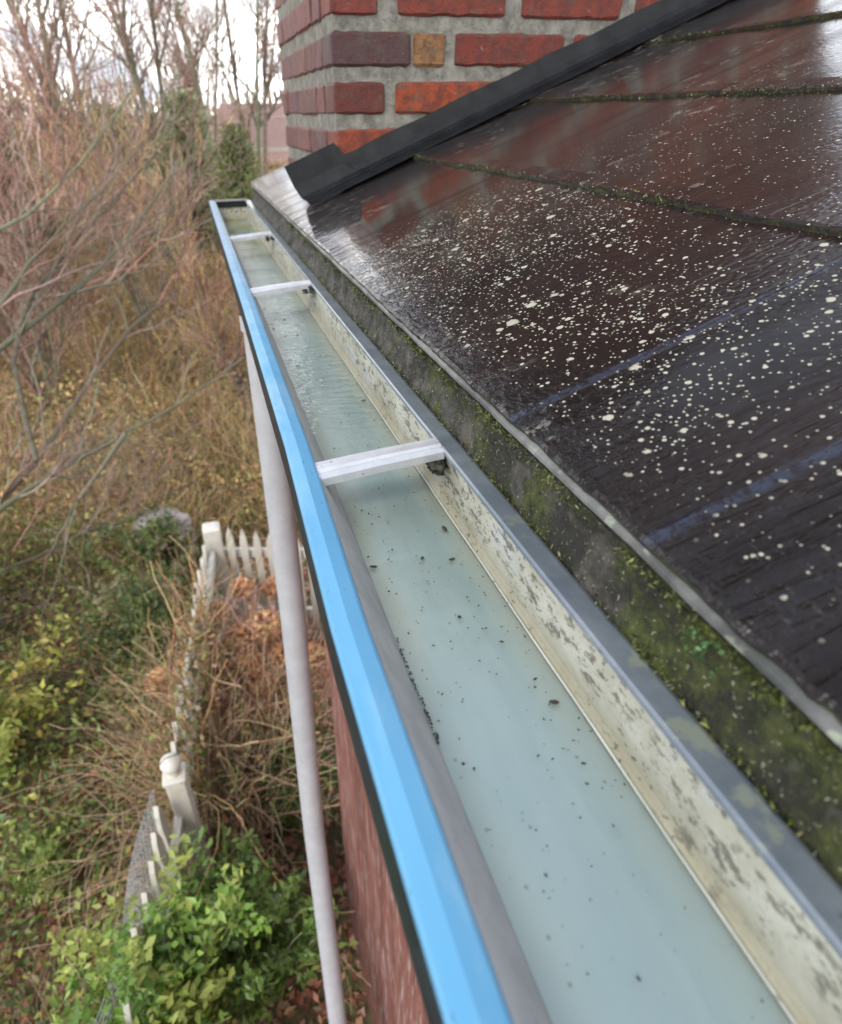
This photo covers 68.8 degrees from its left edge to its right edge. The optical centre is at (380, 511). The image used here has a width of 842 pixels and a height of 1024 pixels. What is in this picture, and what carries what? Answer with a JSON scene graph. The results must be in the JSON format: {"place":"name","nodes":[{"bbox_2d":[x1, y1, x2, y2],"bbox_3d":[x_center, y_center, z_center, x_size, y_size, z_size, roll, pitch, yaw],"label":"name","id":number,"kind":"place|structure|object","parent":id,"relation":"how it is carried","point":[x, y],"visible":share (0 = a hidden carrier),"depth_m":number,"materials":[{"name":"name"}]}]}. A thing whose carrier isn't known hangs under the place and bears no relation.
{"place":"outdoors","nodes":[
{"label":"outdoors","id":0,"kind":"place"},
{"bbox_2d":[0,0,282,116],"label":"sky","id":1,"kind":"structure","parent":0,"point":[251,49],"materials":[{"name":"white"}]},
{"bbox_2d":[0,115,372,1023],"bbox_3d":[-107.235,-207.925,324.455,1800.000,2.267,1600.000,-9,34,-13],"label":"ground","id":2,"kind":"structure","parent":0,"point":[332,837],"depth_m":3.40,"materials":[{"name":"brown plant"}]},
{"bbox_2d":[0,1,72,124],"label":"tall bare tree","id":3,"kind":"object","parent":2,"relation":"on","point":[9,99],"visible":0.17,"depth_m":11.62,"materials":[{"name":"brown plant"}]},
{"bbox_2d":[0,115,80,293],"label":"bare shrub","id":4,"kind":"object","parent":2,"relation":"on","point":[54,229],"visible":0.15,"depth_m":9.41,"materials":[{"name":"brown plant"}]},
{"bbox_2d":[0,614,84,783],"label":"yellow shrub","id":5,"kind":"object","parent":2,"relation":"on","point":[14,717],"visible":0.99,"depth_m":3.27,"materials":[{"name":"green plant"}]},
{"bbox_2d":[0,799,106,921],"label":"yellow shrub","id":6,"kind":"object","parent":2,"relation":"on","point":[41,848],"visible":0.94,"depth_m":2.81,"materials":[{"name":"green plant"}]},
{"bbox_2d":[0,2,112,275],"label":"bare shrub","id":7,"kind":"object","parent":2,"relation":"on","point":[17,101],"visible":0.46,"depth_m":7.00,"materials":[{"name":"brown plant"}]},
{"bbox_2d":[0,84,161,417],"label":"bare shrub","id":8,"kind":"object","parent":2,"relation":"on","point":[8,330],"visible":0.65,"depth_m":6.10,"materials":[{"name":"brown plant"}]},
{"bbox_2d":[0,0,165,271],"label":"tall bare tree","id":9,"kind":"object","parent":2,"relation":"on","point":[54,24],"visible":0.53,"depth_m":9.58,"materials":[{"name":"brown plant"}]},
{"bbox_2d":[0,30,238,357],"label":"bare shrub","id":10,"kind":"object","parent":2,"relation":"on","point":[99,246],"visible":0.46,"depth_m":7.30,"materials":[{"name":"brown plant"}]},
{"bbox_2d":[0,492,246,1023],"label":"ground cover","id":11,"kind":"object","parent":2,"relation":"on","point":[53,986],"visible":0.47,"depth_m":3.35,"materials":[{"name":"green plant"}]},
{"bbox_2d":[29,0,222,195],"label":"tall bare tree","id":12,"kind":"object","parent":2,"relation":"on","point":[130,56],"visible":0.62,"depth_m":11.36,"materials":[{"name":"brown plant"}]},
{"bbox_2d":[94,790,159,1023],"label":"garden netting","id":13,"kind":"object","parent":2,"relation":"on","point":[145,871],"visible":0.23,"depth_m":2.32,"materials":[{"name":"grey"}]},
{"bbox_2d":[73,97,185,286],"bbox_3d":[-4.114,-4.878,9.691,1.915,2.908,2.031,-9,34,-13],"label":"bare shrub","id":14,"kind":"object","parent":2,"relation":"on","point":[109,139],"visible":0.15,"depth_m":9.36,"materials":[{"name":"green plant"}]},
{"bbox_2d":[0,0,274,647],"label":"bare tree","id":15,"kind":"object","parent":2,"relation":"on","point":[16,337],"visible":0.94,"depth_m":4.68,"materials":[{"name":"brown plant"}]},
{"bbox_2d":[78,491,199,592],"bbox_3d":[-1.689,0.267,4.622,0.786,0.747,0.838,8,34,13],"label":"evergreen shrub","id":16,"kind":"object","parent":2,"relation":"on","point":[146,545],"visible":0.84,"depth_m":4.53,"materials":[{"name":"green plant"}]},
{"bbox_2d":[0,1,283,168],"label":"wood","id":17,"kind":"object","parent":2,"relation":"on","point":[156,123],"visible":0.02,"depth_m":25.97,"materials":[{"name":"brown plant"}]},
{"bbox_2d":[63,555,221,675],"bbox_3d":[-1.454,0.703,3.746,0.666,0.969,0.839,24,40,32],"label":"evergreen shrub","id":18,"kind":"object","parent":2,"relation":"on","point":[134,612],"visible":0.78,"depth_m":3.70,"materials":[{"name":"green plant"}]},
{"bbox_2d":[0,142,299,624],"bbox_3d":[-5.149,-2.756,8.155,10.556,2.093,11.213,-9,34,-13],"label":"dry undergrowth","id":19,"kind":"object","parent":2,"relation":"on","point":[139,438],"visible":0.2,"depth_m":6.35,"materials":[{"name":"brown plant"}]},
{"bbox_2d":[49,825,270,1023],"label":"green shrub","id":20,"kind":"object","parent":2,"relation":"on","point":[171,977],"visible":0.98,"depth_m":1.92,"materials":[{"name":"green plant"}]},
{"bbox_2d":[132,508,197,570],"bbox_3d":[-1.730,0.242,4.941,0.477,0.635,0.385,-17,37,-24],"label":"garden stone","id":21,"kind":"object","parent":2,"relation":"on","point":[185,518],"visible":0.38,"depth_m":4.79,"materials":[{"name":"grey stone"}]},
{"bbox_2d":[122,545,228,1023],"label":"picket fence","id":22,"kind":"object","parent":2,"relation":"on","point":[183,802],"visible":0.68,"depth_m":2.35,"materials":[{"name":"white paint"}]},
{"bbox_2d":[48,477,319,949],"bbox_3d":[-0.833,0.845,2.961,1.114,1.366,2.113,-6,33,-8],"label":"fence vine","id":23,"kind":"object","parent":22,"relation":"attached to","point":[200,618],"visible":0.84,"depth_m":2.83,"materials":[{"name":"brown plant"}]},
{"bbox_2d":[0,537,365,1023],"bbox_3d":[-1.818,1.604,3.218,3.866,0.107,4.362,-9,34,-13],"label":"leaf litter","id":24,"kind":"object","parent":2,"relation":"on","point":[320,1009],"visible":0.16,"depth_m":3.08,"materials":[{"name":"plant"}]},
{"bbox_2d":[0,566,370,1023],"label":"twiggy shrub","id":25,"kind":"object","parent":2,"relation":"on","point":[226,797],"visible":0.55,"depth_m":2.86,"materials":[{"name":"brown plant"}]},
{"bbox_2d":[151,88,223,268],"bbox_3d":[-3.244,-5.738,10.754,1.825,2.866,1.992,-9,34,-13],"label":"conifer","id":26,"kind":"object","parent":2,"relation":"on","point":[177,131],"visible":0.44,"depth_m":10.29,"materials":[{"name":"green plant"}]},
{"bbox_2d":[127,0,255,166],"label":"tall bare tree","id":27,"kind":"object","parent":2,"relation":"on","point":[199,34],"visible":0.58,"depth_m":16.81,"materials":[{"name":"brown plant"}]},
{"bbox_2d":[126,171,270,409],"bbox_3d":[-1.572,-2.346,6.806,1.972,2.602,1.701,-9,34,-13],"label":"bare shrub","id":28,"kind":"object","parent":2,"relation":"on","point":[210,316],"visible":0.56,"depth_m":6.70,"materials":[{"name":"brown plant"}]},
{"bbox_2d":[82,540,332,789],"bbox_3d":[-0.701,0.809,3.385,1.533,1.209,1.372,-9,34,-13],"label":"hydrangea shrub","id":29,"kind":"object","parent":2,"relation":"on","point":[269,590],"visible":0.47,"depth_m":3.33,"materials":[{"name":"brown plant"}]},
{"bbox_2d":[158,0,284,180],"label":"tall bare tree","id":30,"kind":"object","parent":2,"relation":"on","point":[263,39],"visible":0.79,"depth_m":12.94,"materials":[{"name":"brown plant"}]},
{"bbox_2d":[196,120,263,275],"bbox_3d":[-2.197,-4.774,9.826,1.718,2.599,1.581,-9,34,-13],"label":"conifer","id":31,"kind":"object","parent":2,"relation":"on","point":[243,173],"visible":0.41,"depth_m":9.32,"materials":[{"name":"green plant"}]},
{"bbox_2d":[204,103,288,170],"bbox_3d":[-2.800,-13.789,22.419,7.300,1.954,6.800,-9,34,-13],"label":"house","id":32,"kind":"structure","parent":2,"relation":"on","point":[276,140],"depth_m":20.53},
{"bbox_2d":[202,521,321,637],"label":"picket fence","id":33,"kind":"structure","parent":2,"relation":"on","point":[212,536],"depth_m":3.93,"materials":[{"name":"white paint"}]},
{"bbox_2d":[181,824,357,1023],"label":"green shrub","id":34,"kind":"object","parent":2,"relation":"on","point":[262,980],"visible":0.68,"depth_m":2.23,"materials":[{"name":"green plant"}]},
{"bbox_2d":[255,0,285,132],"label":"tall bare tree","id":35,"kind":"object","parent":2,"relation":"on","point":[278,46],"visible":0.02,"depth_m":11.79,"materials":[{"name":"brown plant"}]},
{"bbox_2d":[223,710,338,828],"bbox_3d":[-0.470,1.369,3.065,0.574,0.576,0.496,-21,38,-27],"label":"shrub","id":36,"kind":"object","parent":2,"relation":"on","point":[293,818],"visible":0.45,"depth_m":3.01,"materials":[{"name":"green plant"}]},
{"bbox_2d":[251,0,841,1023],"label":"house","id":37,"kind":"structure","parent":2,"relation":"on","point":[655,384],"depth_m":0.48,"materials":[{"name":"tile"}]},
{"bbox_2d":[239,313,346,1023],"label":"downpipe","id":38,"kind":"object","parent":37,"relation":"attached to","point":[280,509],"visible":0.81,"depth_m":1.26,"materials":[{"name":"grey plastic"}]},
{"bbox_2d":[209,199,841,1023],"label":"rain gutter","id":39,"kind":"object","parent":37,"relation":"attached to","point":[739,905],"visible":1,"depth_m":0.26,"materials":[{"name":"blue metal"}]},
{"bbox_2d":[225,219,341,361],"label":"gutter water","id":40,"kind":"structure","parent":39,"relation":"in","point":[264,271],"depth_m":1.14,"materials":[{"name":"liquid"}]},
{"bbox_2d":[265,236,448,475],"bbox_3d":[-0.089,-0.287,0.822,0.018,0.015,0.991,-9,34,-13],"label":"black moss clump","id":41,"kind":"object","parent":39,"relation":"on","point":[437,467],"visible":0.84,"depth_m":0.43,"materials":[{"name":"black plant"}]},
{"bbox_2d":[273,319,767,1018],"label":"debris specks","id":42,"kind":"object","parent":39,"relation":"on","point":[459,687],"visible":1,"depth_m":0.30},
{"bbox_2d":[287,223,841,864],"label":"eave moss","id":43,"kind":"object","parent":37,"relation":"attached to","point":[783,703],"visible":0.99,"depth_m":0.26,"materials":[{"name":"green plant"}]},
{"bbox_2d":[414,10,841,224],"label":"tile moss","id":44,"kind":"object","parent":37,"relation":"on","point":[639,98],"visible":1,"depth_m":0.67,"materials":[{"name":"green plant"}]},
{"bbox_2d":[676,603,724,674],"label":"moss","id":45,"kind":"object","parent":37,"relation":"on","point":[720,651],"visible":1,"depth_m":0.24,"materials":[{"name":"green plant"}]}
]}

